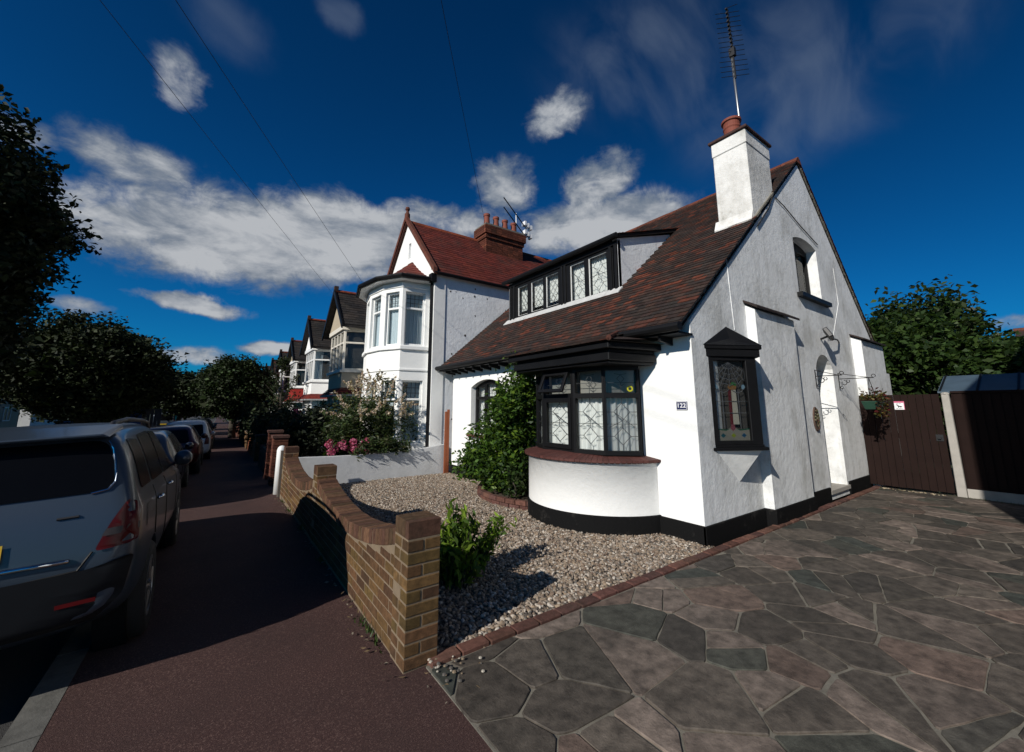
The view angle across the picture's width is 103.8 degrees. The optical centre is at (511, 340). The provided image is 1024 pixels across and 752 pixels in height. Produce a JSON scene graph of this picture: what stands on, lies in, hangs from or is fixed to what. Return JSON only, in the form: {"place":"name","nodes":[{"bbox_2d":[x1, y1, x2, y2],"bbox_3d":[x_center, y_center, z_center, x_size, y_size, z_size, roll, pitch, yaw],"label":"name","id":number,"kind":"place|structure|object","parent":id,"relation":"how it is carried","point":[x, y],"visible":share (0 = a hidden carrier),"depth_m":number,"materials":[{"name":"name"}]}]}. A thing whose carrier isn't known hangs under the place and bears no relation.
{"place":"outdoors","nodes":[
{"label":"outdoors","id":0,"kind":"place"},
{"bbox_2d":[0,416,215,740],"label":"road","id":1,"kind":"structure","parent":0,"point":[24,667],"depth_m":2.72,"materials":[{"name":"grey asphalt"}]},
{"bbox_2d":[0,84,102,388],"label":"street tree","id":2,"kind":"object","parent":1,"relation":"on","point":[34,227],"visible":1,"depth_m":8.51,"materials":[{"name":"green plant"}]},
{"bbox_2d":[53,420,73,424],"bbox_3d":[-23.602,5.003,21.777,1.812,1.438,3.762,7,-12,-35],"label":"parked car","id":3,"kind":"object","parent":1,"relation":"on","point":[64,422],"visible":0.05,"depth_m":20.66,"materials":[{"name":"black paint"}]},
{"bbox_2d":[0,305,189,423],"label":"street tree","id":4,"kind":"object","parent":1,"relation":"on","point":[77,369],"visible":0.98,"depth_m":16.54,"materials":[{"name":"green plant"}]},
{"bbox_2d":[0,417,192,651],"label":"parked suv","id":5,"kind":"object","parent":1,"relation":"on","point":[89,518],"visible":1,"depth_m":2.42,"materials":[{"name":"silver metal"}]},
{"bbox_2d":[99,409,161,425],"bbox_3d":[-24.782,5.415,26.021,3.020,1.950,0.160,7,-12,-35],"label":"board fence","id":6,"kind":"object","parent":1,"relation":"on","point":[151,415],"visible":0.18,"depth_m":26.66,"materials":[{"name":"brown wood"}]},
{"bbox_2d":[98,353,175,417],"bbox_3d":[-26.466,3.340,26.130,7.198,6.201,7.419,7,-12,-35],"label":"street tree","id":7,"kind":"object","parent":1,"relation":"on","point":[159,399],"visible":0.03,"depth_m":27.06,"materials":[{"name":"green plant"}]},
{"bbox_2d":[152,412,176,425],"bbox_3d":[-31.847,7.506,36.915,2.023,1.833,4.310,7,-12,-35],"label":"parked van","id":8,"kind":"object","parent":1,"relation":"on","point":[169,418],"visible":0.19,"depth_m":35.46,"materials":[{"name":"grey paint"}]},
{"bbox_2d":[151,430,193,494],"bbox_3d":[-7.121,2.383,7.558,1.716,1.362,3.564,3,-10,-36],"label":"parked car","id":9,"kind":"object","parent":1,"relation":"on","point":[171,445],"visible":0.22,"depth_m":7.18,"materials":[{"name":"black paint"}]},
{"bbox_2d":[150,368,202,420],"bbox_3d":[-29.554,5.205,36.194,5.882,6.029,6.001,7,-12,-35],"label":"street tree","id":10,"kind":"object","parent":1,"relation":"on","point":[179,405],"visible":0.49,"depth_m":34.99,"materials":[{"name":"green plant"}]},
{"bbox_2d":[150,424,206,473],"bbox_3d":[-9.656,3.049,11.280,1.716,1.362,3.564,3,-10,-36],"label":"parked car","id":11,"kind":"object","parent":1,"relation":"on","point":[184,434],"visible":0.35,"depth_m":10.46,"materials":[{"name":"blue paint"}]},
{"bbox_2d":[153,373,219,419],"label":"street tree","id":12,"kind":"object","parent":1,"relation":"on","point":[197,415],"visible":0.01,"depth_m":57.87,"materials":[{"name":"green plant"}]},
{"bbox_2d":[167,419,214,458],"bbox_3d":[-11.793,3.608,14.625,1.578,1.430,3.362,3,-10,-36],"label":"parked car","id":13,"kind":"object","parent":1,"relation":"on","point":[201,426],"visible":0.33,"depth_m":13.69,"materials":[{"name":"white paint"}]},
{"bbox_2d":[189,418,216,438],"bbox_3d":[-17.485,5.032,22.349,1.716,1.362,3.564,3,-10,-36],"label":"parked car","id":14,"kind":"object","parent":1,"relation":"on","point":[211,423],"visible":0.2,"depth_m":21.76,"materials":[{"name":"grey paint"}]},
{"bbox_2d":[206,420,215,448],"bbox_3d":[-14.690,4.343,18.507,1.716,1.362,3.564,3,-10,-36],"label":"parked car","id":15,"kind":"object","parent":1,"relation":"on","point":[211,430],"visible":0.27,"depth_m":17.88,"materials":[{"name":"black paint"}]},
{"bbox_2d":[32,416,492,751],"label":"pavement","id":16,"kind":"structure","parent":0,"point":[246,640],"depth_m":2.55,"materials":[{"name":"brown asphalt"}]},
{"bbox_2d":[241,430,252,448],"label":"front wall","id":17,"kind":"structure","parent":16,"relation":"on","point":[245,445],"depth_m":18.79,"materials":[{"name":"brick"}]},
{"bbox_2d":[247,438,254,457],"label":"front wall","id":18,"kind":"structure","parent":16,"relation":"on","point":[250,451],"depth_m":14.74,"materials":[{"name":"brick"}]},
{"bbox_2d":[253,434,266,460],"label":"brick pier","id":19,"kind":"structure","parent":16,"relation":"on","point":[257,448],"depth_m":13.28,"materials":[{"name":"brown brick"}]},
{"bbox_2d":[258,444,266,472],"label":"front wall","id":20,"kind":"structure","parent":16,"relation":"on","point":[261,461],"depth_m":11.24,"materials":[{"name":"brick"}]},
{"bbox_2d":[273,445,283,494],"bbox_3d":[-4.605,2.580,7.972,0.170,0.970,0.170,7,-12,-35],"label":"gate post","id":21,"kind":"object","parent":16,"relation":"on","point":[280,448],"visible":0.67,"depth_m":7.90,"materials":[{"name":"white paint"}]},
{"bbox_2d":[277,450,283,496],"bbox_3d":[-4.385,2.564,7.724,0.170,0.880,0.060,7,-12,-35],"label":"timber board","id":22,"kind":"object","parent":16,"relation":"on","point":[280,474],"visible":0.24,"depth_m":7.67,"materials":[{"name":"grey wood"}]},
{"bbox_2d":[280,446,440,673],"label":"garden wall","id":23,"kind":"structure","parent":16,"relation":"on","point":[386,575],"depth_m":2.94,"materials":[{"name":"brick"}]},
{"bbox_2d":[263,430,283,478],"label":"brick pier","id":24,"kind":"structure","parent":0,"point":[268,449],"depth_m":9.77,"materials":[{"name":"brown brick"}]},
{"bbox_2d":[268,434,289,485],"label":"brick pier","id":25,"kind":"structure","parent":0,"point":[278,441],"depth_m":8.90,"materials":[{"name":"brown brick"}]},
{"bbox_2d":[483,486,528,501],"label":"flower bed soil","id":26,"kind":"structure","parent":0,"point":[521,497],"depth_m":7.02,"materials":[{"name":"brown soil"}]},
{"bbox_2d":[448,350,535,494],"bbox_3d":[-0.395,1.527,7.474,1.340,2.663,2.294,7,-12,-35],"label":"climbing shrub","id":27,"kind":"object","parent":26,"relation":"on","point":[490,454],"visible":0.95,"depth_m":7.08,"materials":[{"name":"green plant"}]},
{"bbox_2d":[498,467,528,499],"bbox_3d":[0.070,2.450,6.777,0.532,0.609,0.797,-4,-10,21],"label":"bed plant","id":28,"kind":"object","parent":26,"relation":"on","point":[517,483],"visible":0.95,"depth_m":6.65,"materials":[{"name":"green plant"}]},
{"bbox_2d":[67,415,956,501],"bbox_3d":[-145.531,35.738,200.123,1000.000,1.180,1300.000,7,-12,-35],"label":"ground","id":29,"kind":"structure","parent":0,"point":[883,486],"depth_m":8.92,"materials":[{"name":"grey stone"}]},
{"bbox_2d":[0,399,19,427],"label":"street house","id":30,"kind":"structure","parent":29,"relation":"on","point":[9,417],"depth_m":35.06,"materials":[{"name":"ceramic"}]},
{"bbox_2d":[1,407,11,420],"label":"window","id":31,"kind":"structure","parent":30,"relation":"in","point":[5,407],"depth_m":34.71,"materials":[{"name":"grey glass"}]},
{"bbox_2d":[17,409,59,426],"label":"street house","id":32,"kind":"structure","parent":29,"relation":"on","point":[24,420],"depth_m":39.22,"materials":[{"name":"paint"}]},
{"bbox_2d":[0,419,215,751],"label":"kerb","id":33,"kind":"structure","parent":29,"relation":"on","point":[25,730],"depth_m":2.27,"materials":[{"name":"concrete"}]},
{"bbox_2d":[186,353,280,437],"bbox_3d":[-17.808,3.580,25.782,4.911,5.502,5.052,7,-12,-35],"label":"street tree","id":34,"kind":"object","parent":29,"relation":"on","point":[226,385],"visible":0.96,"depth_m":24.64,"materials":[{"name":"green plant"}]},
{"bbox_2d":[269,358,279,405],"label":"terraced house","id":35,"kind":"structure","parent":29,"relation":"on","point":[272,365],"depth_m":32.58,"materials":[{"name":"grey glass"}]},
{"bbox_2d":[275,349,290,408],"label":"terraced house","id":36,"kind":"structure","parent":29,"relation":"on","point":[278,370],"depth_m":28.04,"materials":[{"name":"grey paint"}]},
{"bbox_2d":[283,337,306,414],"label":"terraced house","id":37,"kind":"structure","parent":29,"relation":"on","point":[299,363],"depth_m":23.33,"materials":[{"name":"white paint"}]},
{"bbox_2d":[289,362,296,386],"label":"bay window","id":38,"kind":"structure","parent":37,"relation":"in","point":[292,371],"depth_m":23.93,"materials":[{"name":"white glass"}]},
{"bbox_2d":[294,362,305,386],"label":"bay window","id":39,"kind":"structure","parent":37,"relation":"in","point":[296,369],"depth_m":23.18,"materials":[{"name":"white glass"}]},
{"bbox_2d":[298,315,336,446],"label":"terraced house","id":40,"kind":"structure","parent":29,"relation":"on","point":[315,349],"depth_m":18.87,"materials":[{"name":"white paint"}]},
{"bbox_2d":[302,401,311,421],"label":"bay window","id":41,"kind":"structure","parent":40,"relation":"in","point":[307,403],"depth_m":19.41,"materials":[{"name":"white glass"}]},
{"bbox_2d":[304,350,315,381],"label":"bay window","id":42,"kind":"structure","parent":40,"relation":"in","point":[309,362],"depth_m":19.45,"materials":[{"name":"white glass"}]},
{"bbox_2d":[310,400,319,407],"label":"bay window","id":43,"kind":"structure","parent":40,"relation":"in","point":[312,402],"depth_m":18.51,"materials":[{"name":"grey glass"}]},
{"bbox_2d":[312,350,335,380],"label":"bay window","id":44,"kind":"structure","parent":40,"relation":"in","point":[318,353],"depth_m":18.79,"materials":[{"name":"white glass"}]},
{"bbox_2d":[320,286,366,418],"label":"terraced house","id":45,"kind":"structure","parent":29,"relation":"on","point":[344,328],"depth_m":14.41,"materials":[{"name":"white"}]},
{"bbox_2d":[326,397,339,411],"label":"bay window","id":46,"kind":"structure","parent":45,"relation":"in","point":[330,398],"depth_m":14.96,"materials":[{"name":"grey glass"}]},
{"bbox_2d":[329,330,346,372],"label":"bay window","id":47,"kind":"structure","parent":45,"relation":"in","point":[338,340],"depth_m":14.90,"materials":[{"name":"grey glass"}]},
{"bbox_2d":[342,330,364,369],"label":"bay window","id":48,"kind":"structure","parent":45,"relation":"in","point":[345,333],"depth_m":14.13,"materials":[{"name":"white wood"}]},
{"bbox_2d":[298,444,443,483],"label":"side garden wall","id":49,"kind":"structure","parent":29,"relation":"on","point":[415,462],"depth_m":9.04,"materials":[{"name":"white paint"}]},
{"bbox_2d":[356,207,550,471],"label":"bay fronted house","id":50,"kind":"structure","parent":29,"relation":"on","point":[434,297],"depth_m":10.79,"materials":[{"name":"white painted render"},{"name":"clay tile"},{"name":"brick"}]},
{"bbox_2d":[372,297,380,347],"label":"bay window","id":51,"kind":"structure","parent":50,"relation":"in","point":[375,338],"depth_m":11.15,"materials":[{"name":"white glass"}]},
{"bbox_2d":[382,380,394,434],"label":"bay window","id":52,"kind":"structure","parent":50,"relation":"in","point":[384,390],"depth_m":10.31,"materials":[{"name":"grey glass"}]},
{"bbox_2d":[386,292,399,345],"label":"window","id":53,"kind":"structure","parent":50,"relation":"in","point":[393,298],"depth_m":10.65,"materials":[{"name":"white glass"}]},
{"bbox_2d":[399,380,421,442],"bbox_3d":[-2.597,1.804,10.218,0.527,1.560,0.132,5,-11,-27],"label":"bay window","id":54,"kind":"structure","parent":50,"relation":"in","point":[413,391],"depth_m":10.27,"materials":[{"name":"grey glass"}]},
{"bbox_2d":[404,292,424,345],"bbox_3d":[-2.597,-0.553,10.612,0.527,1.420,0.135,5,-11,-27],"label":"window","id":55,"kind":"structure","parent":50,"relation":"in","point":[415,302],"depth_m":10.64,"materials":[{"name":"white glass"}]},
{"bbox_2d":[503,197,532,239],"bbox_3d":[0.173,-4.340,14.894,1.523,1.458,0.252,9,-13,-43],"label":"roof aerial","id":56,"kind":"object","parent":50,"relation":"attached to","point":[525,224],"visible":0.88,"depth_m":15.14,"materials":[{"name":"grey metal"}]},
{"bbox_2d":[865,297,996,463],"bbox_3d":[12.057,1.431,12.964,6.068,5.138,5.134,7,-12,-35],"label":"garden tree","id":57,"kind":"object","parent":29,"relation":"on","point":[908,358],"visible":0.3,"depth_m":11.63,"materials":[{"name":"green plant"}]},
{"bbox_2d":[865,274,1013,460],"bbox_3d":[14.929,0.984,14.328,4.714,6.468,4.912,7,-12,-35],"label":"garden tree","id":58,"kind":"object","parent":29,"relation":"on","point":[975,317],"visible":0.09,"depth_m":13.62,"materials":[{"name":"green plant"}]},
{"bbox_2d":[914,325,1023,435],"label":"garden tree","id":59,"kind":"object","parent":29,"relation":"on","point":[1007,354],"visible":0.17,"depth_m":10.89,"materials":[{"name":"green plant"}]},
{"bbox_2d":[937,372,1023,488],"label":"garden shed","id":60,"kind":"structure","parent":29,"relation":"on","point":[1008,381],"depth_m":8.32,"materials":[{"name":"black paint"}]},
{"bbox_2d":[0,0,1023,375],"label":"sky","id":61,"kind":"structure","parent":0,"point":[903,120],"materials":[{"name":"blue"}]},
{"bbox_2d":[339,472,713,651],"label":"gravel","id":62,"kind":"structure","parent":0,"point":[534,567],"depth_m":4.31,"materials":[{"name":"beige gravel"}]},
{"bbox_2d":[443,410,449,472],"bbox_3d":[-1.621,2.518,9.943,0.115,1.600,0.050,7,-12,-35],"label":"timber post","id":63,"kind":"object","parent":62,"relation":"on","point":[446,442],"visible":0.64,"depth_m":9.92,"materials":[{"name":"brown wood"}]},
{"bbox_2d":[439,498,516,589],"bbox_3d":[-0.432,1.878,3.797,0.986,0.752,0.712,7,-12,-35],"label":"evergreen shrub","id":64,"kind":"object","parent":62,"relation":"on","point":[462,559],"visible":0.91,"depth_m":3.64,"materials":[{"name":"green plant"}]},
{"bbox_2d":[477,484,527,510],"bbox_3d":[-0.226,2.711,6.971,0.451,0.143,2.051,6,-11,-31],"label":"bed edging","id":65,"kind":"object","parent":62,"relation":"on","point":[483,494],"visible":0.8,"depth_m":6.57,"materials":[{"name":"brick"}]},
{"bbox_2d":[274,487,945,703],"bbox_3d":[2.025,2.438,5.021,12.074,0.029,5.335,1,-9,-5],"label":"debris","id":66,"kind":"object","parent":62,"relation":"on","point":[446,665],"visible":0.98,"depth_m":2.56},
{"bbox_2d":[280,477,1021,653],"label":"weeds","id":67,"kind":"object","parent":62,"relation":"on","point":[368,628],"visible":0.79,"depth_m":3.03,"materials":[{"name":"green plant"}]},
{"bbox_2d":[435,115,903,546],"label":"chalet house","id":68,"kind":"structure","parent":0,"point":[726,303],"depth_m":6.17,"materials":[{"name":"white paint"}]},
{"bbox_2d":[466,380,501,436],"bbox_3d":[-0.481,1.499,8.887,0.350,1.273,1.496,7,-12,-35],"label":"window","id":69,"kind":"structure","parent":68,"relation":"in","point":[487,386],"depth_m":9.26,"materials":[{"name":"black paint"}]},
{"bbox_2d":[536,372,542,448],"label":"bay window","id":70,"kind":"structure","parent":68,"relation":"in","point":[539,396],"depth_m":6.67,"materials":[{"name":"black paint"}]},
{"bbox_2d":[541,377,548,441],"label":"window","id":71,"kind":"structure","parent":68,"relation":"in","point":[548,377],"depth_m":6.85,"materials":[{"name":"black paint"}]},
{"bbox_2d":[537,368,579,452],"bbox_3d":[0.683,1.042,6.053,0.337,1.205,0.706,7,-12,-35],"label":"bay window","id":72,"kind":"structure","parent":68,"relation":"in","point":[558,406],"depth_m":6.12,"materials":[{"name":"black paint"}]},
{"bbox_2d":[573,366,608,455],"bbox_3d":[1.124,0.976,5.660,0.263,1.205,0.491,7,-12,-35],"label":"bay window","id":73,"kind":"structure","parent":68,"relation":"in","point":[589,416],"depth_m":5.70,"materials":[{"name":"glass"}]},
{"bbox_2d":[603,366,642,455],"bbox_3d":[1.495,0.951,5.508,0.453,1.205,0.405,7,-12,-35],"label":"bay window","id":74,"kind":"structure","parent":68,"relation":"in","point":[623,437],"depth_m":5.52,"materials":[{"name":"glass"}]},
{"bbox_2d":[676,401,687,409],"bbox_3d":[2.146,0.824,5.080,0.024,0.105,0.150,7,-12,-35],"label":"house number plaque","id":75,"kind":"object","parent":68,"relation":"attached to","point":[682,405],"visible":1,"depth_m":5.07,"materials":[{"name":"white ceramic"}]},
{"bbox_2d":[715,4,746,124],"bbox_3d":[4.214,-4.896,7.592,0.574,3.356,0.151,1,-10,-8],"label":"television aerial","id":76,"kind":"object","parent":68,"relation":"attached to","point":[732,50],"visible":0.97,"depth_m":7.67,"materials":[{"name":"metal"}]},
{"bbox_2d":[704,327,768,480],"bbox_3d":[3.082,0.816,5.322,1.240,2.100,0.466,7,-12,-35],"label":"oriel window","id":77,"kind":"structure","parent":68,"relation":"in","point":[739,447],"depth_m":5.26,"materials":[{"name":"black paint"}]},
{"bbox_2d":[793,242,831,307],"bbox_3d":[5.798,-1.356,7.950,1.500,1.268,0.320,7,-12,-35],"label":"window","id":78,"kind":"structure","parent":68,"relation":"in","point":[806,295],"depth_m":8.09,"materials":[{"name":"black paint"}]},
{"bbox_2d":[813,407,819,430],"bbox_3d":[5.364,1.380,7.064,0.241,0.420,0.044,7,-12,-35],"label":"oval wall plaque","id":79,"kind":"object","parent":68,"relation":"attached to","point":[816,419],"visible":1,"depth_m":7.04,"materials":[{"name":"ceramic"}]},
{"bbox_2d":[814,370,843,386],"bbox_3d":[5.649,0.663,7.146,0.016,0.320,0.426,7,-12,-35],"label":"wall bracket","id":80,"kind":"object","parent":68,"relation":"attached to","point":[824,377],"depth_m":7.22,"materials":[{"name":"metal"}]},
{"bbox_2d":[820,327,839,342],"bbox_3d":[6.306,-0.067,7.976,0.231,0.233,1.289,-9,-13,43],"label":"security light","id":81,"kind":"object","parent":68,"relation":"attached to","point":[829,336],"visible":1,"depth_m":7.54,"materials":[{"name":"white plastic"}]},
{"bbox_2d":[837,373,875,388],"bbox_3d":[6.684,0.770,7.786,0.016,0.320,0.576,7,-12,-35],"label":"wall bracket","id":82,"kind":"object","parent":68,"relation":"attached to","point":[851,378],"depth_m":7.90,"materials":[{"name":"metal"}]},
{"bbox_2d":[859,378,891,417],"bbox_3d":[7.067,1.116,7.831,0.761,0.756,0.408,7,-12,-35],"label":"hanging planter","id":83,"kind":"object","parent":82,"relation":"hanging from","point":[878,406],"visible":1,"depth_m":7.69,"materials":[{"name":"green plastic"}]},
{"bbox_2d":[426,486,1023,751],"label":"driveway","id":84,"kind":"structure","parent":0,"point":[696,693],"depth_m":2.65,"materials":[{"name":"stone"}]},
{"bbox_2d":[427,485,881,667],"bbox_3d":[3.459,2.521,5.339,9.799,0.082,0.108,7,-12,-35],"label":"driveway edging","id":85,"kind":"object","parent":84,"relation":"on","point":[444,656],"visible":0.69,"depth_m":3.38,"materials":[{"name":"brick"}]},
{"bbox_2d":[941,392,967,497],"bbox_3d":[8.126,1.947,7.378,0.140,1.985,0.125,7,-12,-35],"label":"concrete post","id":86,"kind":"object","parent":84,"relation":"on","point":[959,477],"visible":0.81,"depth_m":7.34,"materials":[{"name":"white concrete"}]},
{"bbox_2d":[859,394,954,493],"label":"side gate","id":87,"kind":"structure","parent":86,"relation":"attached to","point":[882,466],"depth_m":7.84,"materials":[{"name":"wood"}]},
{"bbox_2d":[894,401,904,409],"bbox_3d":[7.716,1.293,8.003,0.006,0.164,0.150,7,-12,-35],"label":"dog warning sign","id":88,"kind":"object","parent":87,"relation":"attached to","point":[898,405],"visible":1,"depth_m":8.00,"materials":[{"name":"white plastic"}]},
{"bbox_2d":[950,389,1023,504],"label":"panel fence","id":89,"kind":"object","parent":84,"relation":"on","point":[990,428],"visible":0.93,"depth_m":7.00,"materials":[{"name":"wood"}]},
{"bbox_2d":[1013,327,1023,336],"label":"distant house","id":90,"kind":"structure","parent":0,"point":[1021,330],"depth_m":18.39,"materials":[{"name":"ceramic"}]},
{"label":"garden soil","id":91,"kind":"structure","parent":0,"visible":0},
{"bbox_2d":[230,399,268,438],"bbox_3d":[-14.621,4.501,22.630,2.061,2.372,7.984,7,-12,-35],"label":"dark bush","id":92,"kind":"object","parent":91,"relation":"on","point":[259,405],"visible":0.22,"depth_m":21.66,"materials":[{"name":"green plant"}]},
{"bbox_2d":[240,399,286,448],"bbox_3d":[-9.771,3.408,15.911,1.634,2.115,4.056,7,-12,-35],"label":"dark bush","id":93,"kind":"object","parent":91,"relation":"on","point":[254,423],"visible":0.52,"depth_m":15.16,"materials":[{"name":"green plant"}]},
{"bbox_2d":[257,355,300,412],"bbox_3d":[-10.815,2.837,18.643,1.844,4.336,2.686,2,-10,-14],"label":"sapling","id":94,"kind":"object","parent":91,"relation":"on","point":[282,362],"visible":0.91,"depth_m":18.70,"materials":[{"name":"green plant"}]},
{"bbox_2d":[255,403,308,447],"bbox_3d":[-7.526,3.022,13.494,1.826,1.882,2.326,7,-12,-35],"label":"dark bush","id":95,"kind":"object","parent":91,"relation":"on","point":[271,424],"visible":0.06,"depth_m":13.17,"materials":[{"name":"green plant"}]},
{"bbox_2d":[258,407,315,458],"bbox_3d":[-6.250,2.759,11.468,1.610,1.744,3.359,7,-12,-35],"label":"dark bush","id":96,"kind":"object","parent":91,"relation":"on","point":[293,426],"visible":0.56,"depth_m":11.00,"materials":[{"name":"green plant"}]},
{"bbox_2d":[286,402,307,416],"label":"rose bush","id":97,"kind":"object","parent":91,"relation":"on","point":[294,407],"visible":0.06,"depth_m":15.49,"materials":[{"name":"green plant"}]},
{"bbox_2d":[299,399,357,456],"bbox_3d":[-5.074,2.610,11.241,1.674,1.955,2.259,7,-12,-35],"label":"dark bush","id":98,"kind":"object","parent":91,"relation":"on","point":[316,414],"visible":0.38,"depth_m":10.90,"materials":[{"name":"green plant"}]},
{"bbox_2d":[322,438,368,455],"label":"hydrangea","id":99,"kind":"object","parent":91,"relation":"on","point":[339,450],"visible":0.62,"depth_m":8.90,"materials":[{"name":"pink plant"}]},
{"bbox_2d":[310,369,424,461],"bbox_3d":[-3.383,2.030,9.870,2.414,2.658,2.573,-3,-10,18],"label":"buddleia","id":100,"kind":"object","parent":91,"relation":"on","point":[378,435],"visible":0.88,"depth_m":9.61,"materials":[{"name":"green plant"}]},
{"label":"far pavement","id":101,"kind":"structure","parent":0,"visible":0},
{"bbox_3d":[-1.310,-4.319,-13.447,0.600,7.700,0.280,7,-12,-35],"label":"telegraph pole","id":102,"kind":"object","parent":101,"relation":"on","visible":0},
{"bbox_2d":[100,0,329,289],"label":"overhead wire","id":103,"kind":"object","parent":102,"relation":"attached to","point":[191,116],"visible":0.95,"depth_m":7.13,"materials":[{"name":"rubber"}]},
{"bbox_2d":[176,1,362,282],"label":"overhead wire","id":104,"kind":"object","parent":102,"relation":"attached to","point":[253,118],"visible":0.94,"depth_m":6.58,"materials":[{"name":"rubber"}]},
{"bbox_2d":[441,0,486,231],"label":"overhead wire","id":105,"kind":"object","parent":102,"relation":"attached to","point":[460,99],"visible":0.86,"depth_m":7.38,"materials":[{"name":"rubber"}]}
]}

